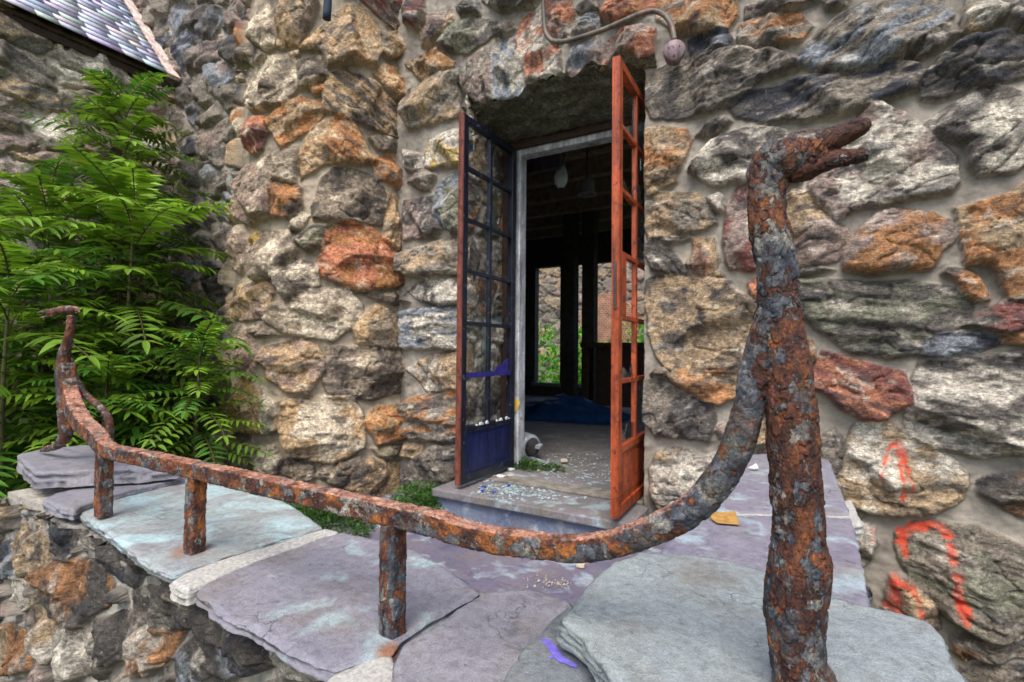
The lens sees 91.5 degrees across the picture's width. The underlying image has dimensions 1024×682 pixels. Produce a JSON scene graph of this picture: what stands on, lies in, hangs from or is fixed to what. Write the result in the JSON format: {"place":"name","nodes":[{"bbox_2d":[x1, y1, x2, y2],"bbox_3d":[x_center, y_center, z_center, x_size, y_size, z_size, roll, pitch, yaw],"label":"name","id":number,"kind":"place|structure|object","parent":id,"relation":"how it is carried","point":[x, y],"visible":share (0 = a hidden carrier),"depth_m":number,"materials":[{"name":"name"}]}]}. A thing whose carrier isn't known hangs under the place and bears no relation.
{"place":"outdoors","nodes":[
{"label":"outdoors","id":0,"kind":"place"},
{"bbox_2d":[520,395,630,479],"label":"floor","id":1,"kind":"structure","parent":0,"point":[581,441],"depth_m":4.19,"materials":[{"name":"grey concrete"}]},
{"bbox_2d":[506,456,547,472],"bbox_3d":[0.038,0.804,3.308,0.447,0.095,0.239,0,-1,30],"label":"weed","id":2,"kind":"object","parent":1,"relation":"on","point":[528,464],"visible":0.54,"depth_m":3.23,"materials":[{"name":"green plant"}]},
{"bbox_2d":[524,432,549,464],"bbox_3d":[0.141,0.756,3.577,0.186,0.191,0.396,2,-2,-44],"label":"metal canister","id":3,"kind":"object","parent":1,"relation":"on","point":[533,445],"visible":0.59,"depth_m":3.54,"materials":[{"name":"grey metal"}]},
{"bbox_2d":[539,462,565,471],"bbox_3d":[0.265,0.816,3.243,0.180,0.056,0.136,1,-1,-5],"label":"weed","id":4,"kind":"object","parent":1,"relation":"on","point":[554,466],"visible":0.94,"depth_m":3.23,"materials":[{"name":"green plant"}]},
{"bbox_2d":[524,393,630,425],"bbox_3d":[0.584,0.769,6.095,1.700,0.274,1.400,0,-1,30],"label":"tarpaulin","id":5,"kind":"object","parent":1,"relation":"on","point":[564,408],"visible":0.64,"depth_m":5.67,"materials":[{"name":"blue plastic"}]},
{"bbox_2d":[580,342,643,407],"bbox_3d":[1.373,0.474,6.343,0.845,0.897,0.600,0,-1,30],"label":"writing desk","id":6,"kind":"object","parent":1,"relation":"on","point":[603,374],"visible":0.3,"depth_m":6.17,"materials":[{"name":"brown wood"}]},
{"bbox_2d":[538,262,643,381],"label":"ruined wall","id":7,"kind":"structure","parent":0,"point":[549,296],"depth_m":14.23,"materials":[{"name":"stone"}]},
{"bbox_2d":[580,293,638,364],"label":"brick arch","id":8,"kind":"structure","parent":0,"point":[604,317],"depth_m":12.79,"materials":[{"name":"red brick"}]},
{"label":"ground","id":9,"kind":"structure","parent":0,"visible":0},
{"bbox_2d":[0,207,130,491],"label":"sapling","id":10,"kind":"object","parent":9,"relation":"on","point":[22,238],"visible":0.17,"depth_m":2.92,"materials":[{"name":"green plant"}]},
{"bbox_2d":[0,156,170,490],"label":"sapling","id":11,"kind":"object","parent":9,"relation":"on","point":[37,195],"visible":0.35,"depth_m":3.18,"materials":[{"name":"green plant"}]},
{"bbox_2d":[0,240,192,499],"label":"sapling","id":12,"kind":"object","parent":9,"relation":"on","point":[9,285],"visible":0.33,"depth_m":2.43,"materials":[{"name":"green plant"}]},
{"bbox_2d":[0,420,209,498],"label":"undergrowth","id":13,"kind":"object","parent":9,"relation":"on","point":[16,448],"visible":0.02,"depth_m":2.83,"materials":[{"name":"green plant"}]},
{"bbox_2d":[0,351,217,477],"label":"sapling","id":14,"kind":"object","parent":9,"relation":"on","point":[120,364],"visible":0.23,"depth_m":2.49,"materials":[{"name":"green plant"}]},
{"bbox_2d":[4,66,221,455],"bbox_3d":[-2.862,-0.115,3.627,1.283,3.858,1.299,0,-1,30],"label":"sapling","id":15,"kind":"object","parent":9,"relation":"on","point":[142,119],"visible":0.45,"depth_m":3.60,"materials":[{"name":"green plant"}]},
{"bbox_2d":[0,136,253,488],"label":"sapling","id":16,"kind":"object","parent":9,"relation":"on","point":[124,185],"visible":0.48,"depth_m":3.02,"materials":[{"name":"green plant"}]},
{"bbox_2d":[105,318,274,470],"bbox_3d":[-1.736,0.842,2.703,0.897,1.926,0.920,1,-1,-22],"label":"sapling","id":17,"kind":"object","parent":9,"relation":"on","point":[208,338],"visible":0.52,"depth_m":2.67,"materials":[{"name":"green plant"}]},
{"bbox_2d":[0,445,968,681],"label":"parapet","id":18,"kind":"structure","parent":9,"relation":"on","point":[261,589],"depth_m":0.99,"materials":[{"name":"stone"}]},
{"bbox_2d":[37,117,871,681],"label":"railing","id":19,"kind":"object","parent":18,"relation":"on","point":[775,379],"visible":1,"depth_m":0.56,"materials":[{"name":"metal"}]},
{"bbox_2d":[748,463,758,469],"bbox_3d":[0.889,0.461,1.833,0.034,0.023,0.022,0,-1,30],"label":"plastic scrap","id":20,"kind":"object","parent":18,"relation":"on","point":[754,467],"visible":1,"depth_m":1.82,"materials":[{"name":"white plastic"}]},
{"bbox_2d":[303,491,667,605],"bbox_3d":[-0.393,1.349,2.169,2.360,0.790,1.760,0,-1,30],"label":"landing","id":21,"kind":"object","parent":9,"relation":"on","point":[484,572],"visible":0.14,"depth_m":2.10,"materials":[{"name":"grey stone"}]},
{"bbox_2d":[282,501,379,537],"bbox_3d":[-1.036,0.904,2.653,0.902,0.172,0.346,0,-1,30],"label":"weed","id":22,"kind":"object","parent":21,"relation":"on","point":[320,515],"visible":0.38,"depth_m":2.55,"materials":[{"name":"green plant"}]},
{"bbox_2d":[390,478,443,508],"bbox_3d":[-0.508,0.908,2.904,0.520,0.162,0.356,0,-1,30],"label":"weed","id":23,"kind":"object","parent":21,"relation":"on","point":[427,498],"visible":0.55,"depth_m":2.91,"materials":[{"name":"green plant"}]},
{"bbox_2d":[494,425,609,589],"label":"rubble crumbs","id":24,"kind":"object","parent":21,"relation":"on","point":[545,580],"visible":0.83,"depth_m":1.97,"materials":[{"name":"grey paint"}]},
{"bbox_2d":[576,563,584,567],"bbox_3d":[0.291,0.949,2.106,0.034,0.017,0.028,0,-1,30],"label":"plaster chunk","id":25,"kind":"object","parent":21,"relation":"on","point":[580,565],"visible":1,"depth_m":2.10,"materials":[{"name":"beige paint"}]},
{"bbox_2d":[0,0,1023,681],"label":"stone house","id":26,"kind":"structure","parent":9,"relation":"on","point":[400,228],"depth_m":2.73,"materials":[{"name":"stone"}]},
{"bbox_2d":[323,0,331,21],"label":"short pipe","id":27,"kind":"object","parent":26,"relation":"attached to","point":[327,7],"visible":1,"depth_m":2.73,"materials":[{"name":"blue metal"}]},
{"bbox_2d":[455,112,516,485],"bbox_3d":[-0.141,-0.233,3.006,0.039,2.065,0.588,0,-1,31],"label":"door leaf","id":28,"kind":"structure","parent":26,"relation":"in","point":[482,449],"depth_m":2.98,"materials":[{"name":"blue paint"}]},
{"bbox_2d":[477,453,610,522],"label":"glass fragments","id":29,"kind":"object","parent":26,"relation":"on","point":[522,494],"visible":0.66,"depth_m":2.74,"materials":[{"name":"clear glass"}]},
{"bbox_2d":[554,150,574,187],"bbox_3d":[0.401,-1.599,3.727,0.156,0.914,0.098,1,-1,-22],"label":"broken lamp shade","id":30,"kind":"object","parent":26,"relation":"hanging from","point":[560,177],"visible":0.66,"depth_m":3.70,"materials":[{"name":"white glass"}]},
{"bbox_2d":[577,147,596,197],"bbox_3d":[0.630,-1.632,4.175,0.160,0.823,0.160,0,-1,30],"label":"ceiling lamp","id":31,"kind":"object","parent":26,"relation":"hanging from","point":[587,184],"visible":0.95,"depth_m":4.13,"materials":[{"name":"black metal"}]},
{"bbox_2d":[541,0,685,65],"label":"wall lamp bracket","id":32,"kind":"object","parent":26,"relation":"attached to","point":[674,50],"depth_m":2.40,"materials":[{"name":"grey metal"}]},
{"bbox_2d":[610,55,645,518],"bbox_3d":[0.618,-0.245,2.510,0.040,2.079,0.641,0,-1,29],"label":"door leaf","id":33,"kind":"structure","parent":26,"relation":"in","point":[627,448],"depth_m":2.32,"materials":[{"name":"orange paint"}]},
{"bbox_2d":[538,321,559,382],"bbox_3d":[0.789,0.803,11.746,2.032,2.567,1.172,0,-1,30],"label":"shrub","id":34,"kind":"object","parent":9,"relation":"on","point":[549,337],"visible":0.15,"depth_m":11.63,"materials":[{"name":"green plant"}]},
{"bbox_2d":[555,323,581,383],"bbox_3d":[1.523,0.798,11.510,1.153,2.503,1.278,0,-1,30],"label":"shrub","id":35,"kind":"object","parent":9,"relation":"on","point":[579,355],"visible":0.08,"depth_m":11.47,"materials":[{"name":"green plant"}]},
{"bbox_2d":[622,322,643,341],"bbox_3d":[2.668,0.732,10.681,1.569,2.624,1.229,0,-1,30],"label":"shrub","id":36,"kind":"object","parent":9,"relation":"on","point":[638,335],"visible":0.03,"depth_m":10.54,"materials":[{"name":"green plant"}]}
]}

